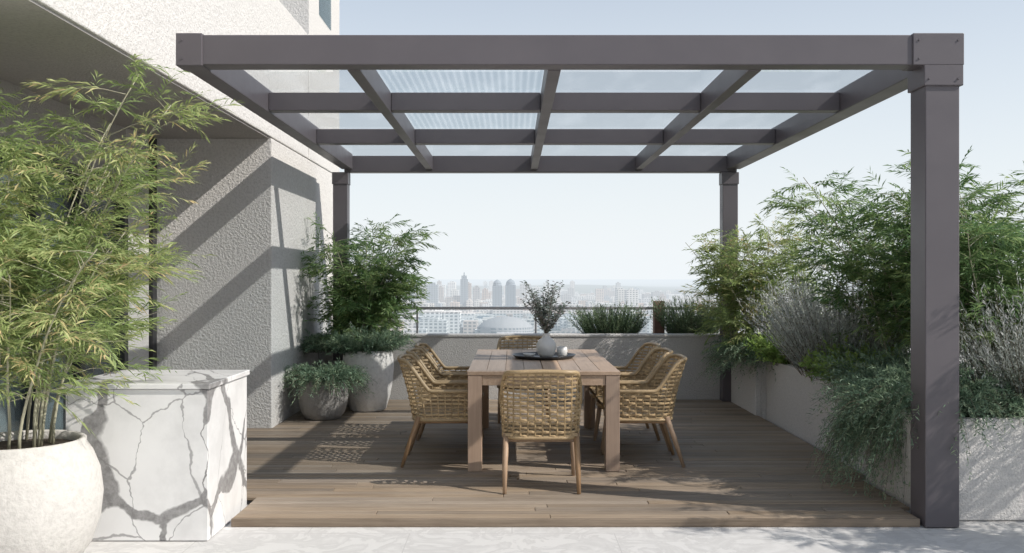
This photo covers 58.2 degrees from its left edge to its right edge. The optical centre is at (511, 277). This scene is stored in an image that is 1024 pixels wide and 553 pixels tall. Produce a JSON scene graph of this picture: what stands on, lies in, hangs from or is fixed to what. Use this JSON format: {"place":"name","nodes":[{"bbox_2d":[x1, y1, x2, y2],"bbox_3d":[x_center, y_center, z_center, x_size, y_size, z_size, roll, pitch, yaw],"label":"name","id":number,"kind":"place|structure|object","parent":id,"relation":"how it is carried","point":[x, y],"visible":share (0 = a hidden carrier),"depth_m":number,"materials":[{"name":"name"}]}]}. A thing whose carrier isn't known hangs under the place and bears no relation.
{"place":"outdoors","nodes":[
{"label":"outdoors","id":0,"kind":"place"},
{"bbox_2d":[35,0,307,158],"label":"storey","id":1,"kind":"object","parent":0,"point":[148,29],"visible":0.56,"depth_m":6.64,"materials":[{"name":"white paint"}]},
{"bbox_2d":[0,0,268,138],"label":"soffit","id":2,"kind":"structure","parent":1,"relation":"attached to","point":[39,43],"depth_m":6.05,"materials":[{"name":"paint"}]},
{"bbox_2d":[279,0,338,172],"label":"block","id":3,"kind":"structure","parent":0,"point":[315,17],"depth_m":11.09,"materials":[{"name":"white paint"}]},
{"bbox_2d":[83,419,1023,552],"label":"paving","id":4,"kind":"structure","parent":0,"point":[986,537],"depth_m":5.25,"materials":[{"name":"stone"}]},
{"bbox_2d":[0,429,103,552],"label":"round planter pot","id":5,"kind":"object","parent":4,"relation":"on","point":[51,497],"visible":0.93,"depth_m":4.55,"materials":[{"name":"concrete"}]},
{"bbox_2d":[0,54,244,449],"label":"bamboo plant","id":6,"kind":"object","parent":5,"relation":"in","point":[25,324],"visible":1,"depth_m":4.70,"materials":[{"name":"green plant"}]},
{"bbox_2d":[93,128,148,375],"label":"wall pier","id":7,"kind":"structure","parent":4,"relation":"on","point":[141,352],"depth_m":8.43,"materials":[{"name":"paint"}]},
{"bbox_2d":[0,79,125,175],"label":"lintel","id":8,"kind":"structure","parent":7,"relation":"attached to","point":[61,109],"depth_m":6.92,"materials":[{"name":"paint"}]},
{"bbox_2d":[0,161,62,431],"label":"curtain","id":9,"kind":"object","parent":8,"relation":"hanging from","point":[16,407],"depth_m":6.62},
{"bbox_2d":[0,137,156,429],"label":"door frame","id":10,"kind":"object","parent":7,"relation":"attached to","point":[123,356],"visible":0.08,"depth_m":8.12,"materials":[{"name":"black metal"}]},
{"bbox_2d":[62,370,249,540],"bbox_3d":[-2.135,1.048,5.615,0.840,0.895,0.800,0,0,0],"label":"marble counter","id":11,"kind":"object","parent":4,"relation":"on","point":[170,450],"visible":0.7,"depth_m":5.23,"materials":[{"name":"white stone"}]},
{"bbox_2d":[63,138,332,429],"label":"end wall","id":12,"kind":"structure","parent":4,"relation":"on","point":[244,302],"depth_m":8.88,"materials":[{"name":"white paint"}]},
{"bbox_2d":[319,337,719,399],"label":"wall","id":13,"kind":"structure","parent":4,"relation":"on","point":[462,351],"depth_m":11.00,"materials":[{"name":"paint"}]},
{"bbox_2d":[319,333,761,336],"bbox_3d":[0.445,0.690,11.102,5.510,0.030,0.225,0,0,0],"label":"cap","id":14,"kind":"object","parent":13,"relation":"on","point":[559,334],"visible":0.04,"depth_m":10.99,"materials":[{"name":"paint"}]},
{"bbox_2d":[407,301,709,332],"bbox_3d":[0.500,0.895,11.630,5.600,1.210,0.140,0,0,0],"label":"terrace railing","id":15,"kind":"object","parent":4,"relation":"on","point":[658,327],"visible":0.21,"depth_m":11.62,"materials":[{"name":"metal"}]},
{"bbox_2d":[231,400,919,526],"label":"wooden deck","id":16,"kind":"structure","parent":4,"relation":"on","point":[743,468],"depth_m":6.62,"materials":[{"name":"brown wood"}]},
{"bbox_2d":[298,375,347,420],"bbox_3d":[-1.950,1.230,9.500,0.513,0.440,0.507,0,0,0],"label":"grey planter pot","id":17,"kind":"object","parent":16,"relation":"on","point":[324,406],"visible":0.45,"depth_m":9.30,"materials":[{"name":"concrete"}]},
{"bbox_2d":[282,357,375,405],"bbox_3d":[-1.952,1.053,9.471,1.133,0.534,1.143,0,0,0],"label":"trailing fern","id":18,"kind":"object","parent":17,"relation":"in","point":[329,373],"visible":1,"depth_m":9.28,"materials":[{"name":"green plant"}]},
{"bbox_2d":[325,360,348,406],"bbox_3d":[-1.950,1.200,10.450,0.443,0.500,0.437,0,0,0],"label":"planter pot","id":19,"kind":"object","parent":16,"relation":"on","point":[326,362],"visible":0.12,"depth_m":10.50,"materials":[{"name":"concrete"}]},
{"bbox_2d":[297,327,350,354],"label":"trailing fern","id":20,"kind":"object","parent":19,"relation":"in","point":[311,342],"visible":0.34,"depth_m":10.12,"materials":[{"name":"green plant"}]},
{"bbox_2d":[342,350,393,411],"bbox_3d":[-1.580,1.120,10.100,0.562,0.660,0.558,0,0,0],"label":"planter pot","id":21,"kind":"object","parent":16,"relation":"on","point":[379,366],"visible":0.8,"depth_m":9.89,"materials":[{"name":"concrete"}]},
{"bbox_2d":[307,320,416,356],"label":"trailing fern","id":22,"kind":"object","parent":21,"relation":"in","point":[345,342],"visible":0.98,"depth_m":9.87,"materials":[{"name":"green plant"}]},
{"bbox_2d":[299,213,448,342],"bbox_3d":[-1.601,0.088,10.370,1.803,1.727,1.703,0,0,33],"label":"bamboo plant","id":23,"kind":"object","parent":21,"relation":"in","point":[372,297],"visible":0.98,"depth_m":10.21,"materials":[{"name":"green plant"}]},
{"bbox_2d":[397,354,467,466],"bbox_3d":[-0.570,1.031,7.299,0.661,0.843,0.590,0,0,-1],"label":"rattan armchair","id":24,"kind":"object","parent":16,"relation":"on","point":[445,406],"visible":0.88,"depth_m":7.04,"materials":[{"name":"brown wicker"}]},
{"bbox_2d":[406,348,482,450],"bbox_3d":[-0.570,1.031,7.951,0.661,0.843,0.590,0,0,1],"label":"rattan armchair","id":25,"kind":"object","parent":16,"relation":"on","point":[421,351],"visible":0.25,"depth_m":8.19,"materials":[{"name":"beige wicker"}]},
{"bbox_2d":[415,343,484,437],"bbox_3d":[-0.570,1.031,8.598,0.661,0.843,0.590,0,0,-2],"label":"rattan armchair","id":26,"kind":"object","parent":16,"relation":"on","point":[428,349],"visible":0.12,"depth_m":8.82,"materials":[{"name":"beige wicker"}]},
{"bbox_2d":[497,335,549,422],"bbox_3d":[0.120,1.031,9.470,0.590,0.843,0.661,0,0,0],"label":"rattan armchair","id":27,"kind":"object","parent":16,"relation":"on","point":[521,337],"visible":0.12,"depth_m":9.75,"materials":[{"name":"beige wicker"}]},
{"bbox_2d":[499,369,581,493],"bbox_3d":[0.200,1.031,6.450,0.590,0.843,0.661,0,0,0],"label":"rattan armchair","id":28,"kind":"object","parent":16,"relation":"on","point":[534,430],"visible":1,"depth_m":6.22,"materials":[{"name":"brown wicker"}]},
{"bbox_2d":[467,349,619,471],"bbox_3d":[0.237,1.074,7.935,1.145,0.750,2.130,0,0,0],"label":"dining table","id":29,"kind":"object","parent":16,"relation":"on","point":[488,367],"visible":0.77,"depth_m":6.88,"materials":[{"name":"brown wood"}]},
{"bbox_2d":[512,352,575,359],"bbox_3d":[0.280,0.683,8.050,0.560,0.030,0.560,0,0,0],"label":"serving tray","id":30,"kind":"object","parent":29,"relation":"on","point":[536,356],"visible":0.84,"depth_m":7.88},
{"bbox_2d":[523,353,534,356],"bbox_3d":[0.150,0.675,8.030,0.110,0.035,0.110,0,0,0],"label":"ceramic bowl","id":31,"kind":"object","parent":30,"relation":"on","point":[529,354],"visible":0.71,"depth_m":7.99,"materials":[{"name":"grey ceramic"}]},
{"bbox_2d":[519,280,570,356],"bbox_3d":[0.278,0.355,8.045,0.446,0.677,0.424,0,0,12],"label":"flower vase","id":32,"kind":"object","parent":30,"relation":"on","point":[546,345],"visible":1,"depth_m":8.01,"materials":[{"name":"white ceramic"}]},
{"bbox_2d":[557,346,567,356],"bbox_3d":[0.440,0.648,8.080,0.096,0.090,0.096,0,0,0],"label":"ceramic cup","id":33,"kind":"object","parent":30,"relation":"on","point":[562,351],"visible":0.95,"depth_m":8.04,"materials":[{"name":"white ceramic"}]},
{"bbox_2d":[176,33,963,526],"bbox_3d":[0.295,0.016,8.216,4.810,2.958,5.468,0,0,0],"label":"pergola","id":34,"kind":"object","parent":16,"relation":"on","point":[926,69],"visible":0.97,"depth_m":5.60,"materials":[{"name":"paint"}]},
{"bbox_2d":[587,342,660,434],"bbox_3d":[1.040,1.031,8.601,0.661,0.843,0.590,0,0,-2],"label":"rattan armchair","id":35,"kind":"object","parent":16,"relation":"on","point":[653,345],"visible":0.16,"depth_m":8.83,"materials":[{"name":"beige wicker"}]},
{"bbox_2d":[594,348,672,450],"bbox_3d":[1.040,1.031,7.951,0.661,0.843,0.590,0,0,-1],"label":"rattan armchair","id":36,"kind":"object","parent":16,"relation":"on","point":[599,399],"visible":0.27,"depth_m":8.17,"materials":[{"name":"beige wicker"}]},
{"bbox_2d":[599,354,687,466],"bbox_3d":[1.040,1.031,7.299,0.661,0.843,0.590,0,0,1],"label":"rattan armchair","id":37,"kind":"object","parent":16,"relation":"on","point":[641,406],"visible":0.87,"depth_m":7.05,"materials":[{"name":"brown wicker"}]},
{"bbox_2d":[731,357,765,418],"bbox_3d":[3.185,1.165,10.340,1.230,0.660,1.260,0,0,0],"label":"planter box","id":38,"kind":"object","parent":4,"relation":"on","point":[749,394],"visible":0.06,"depth_m":9.91,"materials":[{"name":"paint"}]},
{"bbox_2d":[690,330,775,387],"bbox_3d":[2.621,0.897,10.128,1.234,0.728,1.775,0,0,0],"label":"trailing fern","id":39,"kind":"object","parent":38,"relation":"in","point":[730,353],"visible":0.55,"depth_m":9.85,"materials":[{"name":"green plant"}]},
{"bbox_2d":[678,209,845,351],"bbox_3d":[2.829,0.089,10.393,1.829,1.724,2.260,0,0,0],"label":"bamboo plant","id":40,"kind":"object","parent":38,"relation":"on","point":[748,277],"visible":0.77,"depth_m":10.00,"materials":[{"name":"green plant"}]},
{"bbox_2d":[766,361,865,474],"bbox_3d":[3.290,1.173,8.185,1.220,0.645,3.030,0,0,0],"label":"planter box","id":41,"kind":"object","parent":4,"relation":"on","point":[789,387],"visible":0.19,"depth_m":8.63,"materials":[{"name":"paint"}]},
{"bbox_2d":[740,328,798,366],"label":"green shrub","id":42,"kind":"object","parent":41,"relation":"on","point":[769,351],"visible":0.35,"depth_m":9.25,"materials":[{"name":"green plant"}]},
{"bbox_2d":[736,268,910,378],"bbox_3d":[2.935,0.377,8.291,1.824,1.030,2.293,0,0,0],"label":"lavender bush","id":43,"kind":"object","parent":41,"relation":"on","point":[796,332],"visible":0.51,"depth_m":8.06,"materials":[{"name":"grey plant"}]},
{"bbox_2d":[798,334,906,385],"bbox_3d":[2.866,0.684,7.646,0.895,0.450,1.095,0,0,0],"label":"green shrub","id":44,"kind":"object","parent":41,"relation":"on","point":[809,360],"visible":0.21,"depth_m":7.60,"materials":[{"name":"green plant"}]},
{"bbox_2d":[757,164,1023,357],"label":"bamboo plant","id":45,"kind":"object","parent":41,"relation":"on","point":[857,268],"visible":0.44,"depth_m":7.43,"materials":[{"name":"green plant"}]},
{"bbox_2d":[811,334,975,396],"bbox_3d":[2.986,0.683,7.170,1.271,0.505,1.652,0,0,17],"label":"trailing fern","id":46,"kind":"object","parent":41,"relation":"in","point":[903,356],"visible":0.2,"depth_m":7.14,"materials":[{"name":"green plant"}]},
{"bbox_2d":[866,408,1023,520],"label":"planter box","id":47,"kind":"object","parent":4,"relation":"on","point":[991,488],"visible":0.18,"depth_m":5.66,"materials":[{"name":"paint"}]},
{"bbox_2d":[805,391,909,506],"bbox_3d":[2.573,1.185,6.409,0.937,0.902,1.296,0,0,0],"label":"trailing fern","id":48,"kind":"object","parent":47,"relation":"in","point":[858,437],"visible":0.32,"depth_m":6.23,"materials":[{"name":"green plant"}]},
{"bbox_2d":[806,348,1023,479],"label":"trailing fern","id":49,"kind":"object","parent":47,"relation":"in","point":[866,393],"visible":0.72,"depth_m":5.94,"materials":[{"name":"green plant"}]},
{"bbox_2d":[844,146,1023,373],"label":"bamboo plant","id":50,"kind":"object","parent":47,"relation":"in","point":[984,270],"visible":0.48,"depth_m":6.39,"materials":[{"name":"green plant"}]},
{"bbox_2d":[904,266,1023,410],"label":"lavender bush","id":51,"kind":"object","parent":47,"relation":"on","point":[987,357],"visible":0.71,"depth_m":5.99,"materials":[{"name":"grey plant"}]},
{"bbox_2d":[910,359,1023,428],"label":"trailing fern","id":52,"kind":"object","parent":47,"relation":"in","point":[1014,411],"visible":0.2,"depth_m":5.80,"materials":[{"name":"green plant"}]},
{"bbox_2d":[563,302,652,332],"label":"rosemary bush","id":53,"kind":"object","parent":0,"point":[597,323],"visible":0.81,"depth_m":11.26,"materials":[{"name":"green plant"}]},
{"bbox_2d":[414,285,876,293],"bbox_3d":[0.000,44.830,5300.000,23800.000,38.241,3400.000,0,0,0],"label":"distant hills","id":54,"kind":"structure","parent":0,"point":[584,289],"depth_m":4438.49,"materials":[{"name":"grey"}]},
{"bbox_2d":[339,0,1023,278],"label":"sky","id":55,"kind":"structure","parent":0,"point":[497,225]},
{"bbox_2d":[648,293,719,332],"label":"rosemary bush","id":56,"kind":"object","parent":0,"point":[679,323],"visible":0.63,"depth_m":11.29,"materials":[{"name":"green plant"}]},
{"bbox_2d":[389,279,1014,374],"bbox_3d":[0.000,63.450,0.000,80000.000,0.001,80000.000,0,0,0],"label":"ground","id":57,"kind":"structure","parent":0,"point":[638,282],"depth_m":14710.62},
{"bbox_2d":[398,313,423,327],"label":"apartment block","id":58,"kind":"structure","parent":57,"relation":"on","point":[409,325],"depth_m":1050.00,"materials":[{"name":"white concrete"}]},
{"bbox_2d":[415,286,426,302],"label":"skyscraper","id":59,"kind":"structure","parent":57,"relation":"on","point":[422,299],"depth_m":1890.12,"materials":[{"name":"grey concrete"}]},
{"bbox_2d":[423,310,443,319],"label":"apartment block","id":60,"kind":"structure","parent":57,"relation":"on","point":[433,313],"depth_m":1000.00,"materials":[{"name":"white concrete"}]},
{"bbox_2d":[427,283,441,306],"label":"skyscraper","id":61,"kind":"structure","parent":57,"relation":"on","point":[433,291],"depth_m":1789.20,"materials":[{"name":"grey concrete"}]},
{"bbox_2d":[439,286,444,301],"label":"skyscraper","id":62,"kind":"structure","parent":57,"relation":"on","point":[441,294],"depth_m":2093.28,"materials":[{"name":"grey concrete"}]},
{"bbox_2d":[443,310,461,332],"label":"apartment block","id":63,"kind":"structure","parent":57,"relation":"on","point":[453,317],"depth_m":1010.00,"materials":[{"name":"white concrete"}]},
{"bbox_2d":[451,289,458,296],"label":"skyscraper","id":64,"kind":"structure","parent":57,"relation":"on","point":[454,291],"depth_m":2091.60,"materials":[{"name":"grey concrete"}]},
{"bbox_2d":[460,272,467,305],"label":"skyscraper","id":65,"kind":"structure","parent":57,"relation":"on","point":[463,289],"depth_m":1743.00,"materials":[{"name":"grey concrete"}]},
{"bbox_2d":[461,316,481,326],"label":"apartment block","id":66,"kind":"structure","parent":57,"relation":"on","point":[469,318],"depth_m":1108.00,"materials":[{"name":"white concrete"}]},
{"bbox_2d":[473,286,479,305],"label":"skyscraper","id":67,"kind":"structure","parent":57,"relation":"on","point":[476,292],"depth_m":1892.40,"materials":[{"name":"grey concrete"}]},
{"bbox_2d":[490,279,504,306],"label":"skyscraper","id":68,"kind":"structure","parent":57,"relation":"on","point":[497,293],"depth_m":1591.68,"materials":[{"name":"grey concrete"}]},
{"bbox_2d":[477,316,532,332],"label":"domed hall","id":69,"kind":"structure","parent":57,"relation":"on","point":[503,324],"depth_m":959.10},
{"bbox_2d":[505,279,518,306],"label":"skyscraper","id":70,"kind":"structure","parent":57,"relation":"on","point":[510,293],"depth_m":1610.93,"materials":[{"name":"grey concrete"}]},
{"bbox_2d":[523,316,539,326],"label":"apartment block","id":71,"kind":"structure","parent":57,"relation":"on","point":[530,320],"depth_m":1050.00,"materials":[{"name":"white concrete"}]},
{"bbox_2d":[559,315,582,330],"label":"apartment block","id":72,"kind":"structure","parent":57,"relation":"on","point":[563,322],"depth_m":1100.00,"materials":[{"name":"white concrete"}]},
{"bbox_2d":[577,295,594,303],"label":"skyscraper","id":73,"kind":"structure","parent":57,"relation":"on","point":[589,297],"depth_m":2083.20,"materials":[{"name":"grey concrete"}]},
{"bbox_2d":[604,295,611,302],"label":"skyscraper","id":74,"kind":"structure","parent":57,"relation":"on","point":[606,297],"depth_m":2191.55,"materials":[{"name":"grey concrete"}]},
{"bbox_2d":[656,294,667,302],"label":"skyscraper","id":75,"kind":"structure","parent":57,"relation":"on","point":[662,296],"depth_m":2092.44,"materials":[{"name":"grey concrete"}]},
{"bbox_2d":[351,280,1015,332],"bbox_3d":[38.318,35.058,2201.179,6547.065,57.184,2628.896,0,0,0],"label":"city buildings","id":76,"kind":"structure","parent":57,"relation":"on","point":[617,293],"depth_m":1697.69,"materials":[{"name":"grey concrete"}]}
]}

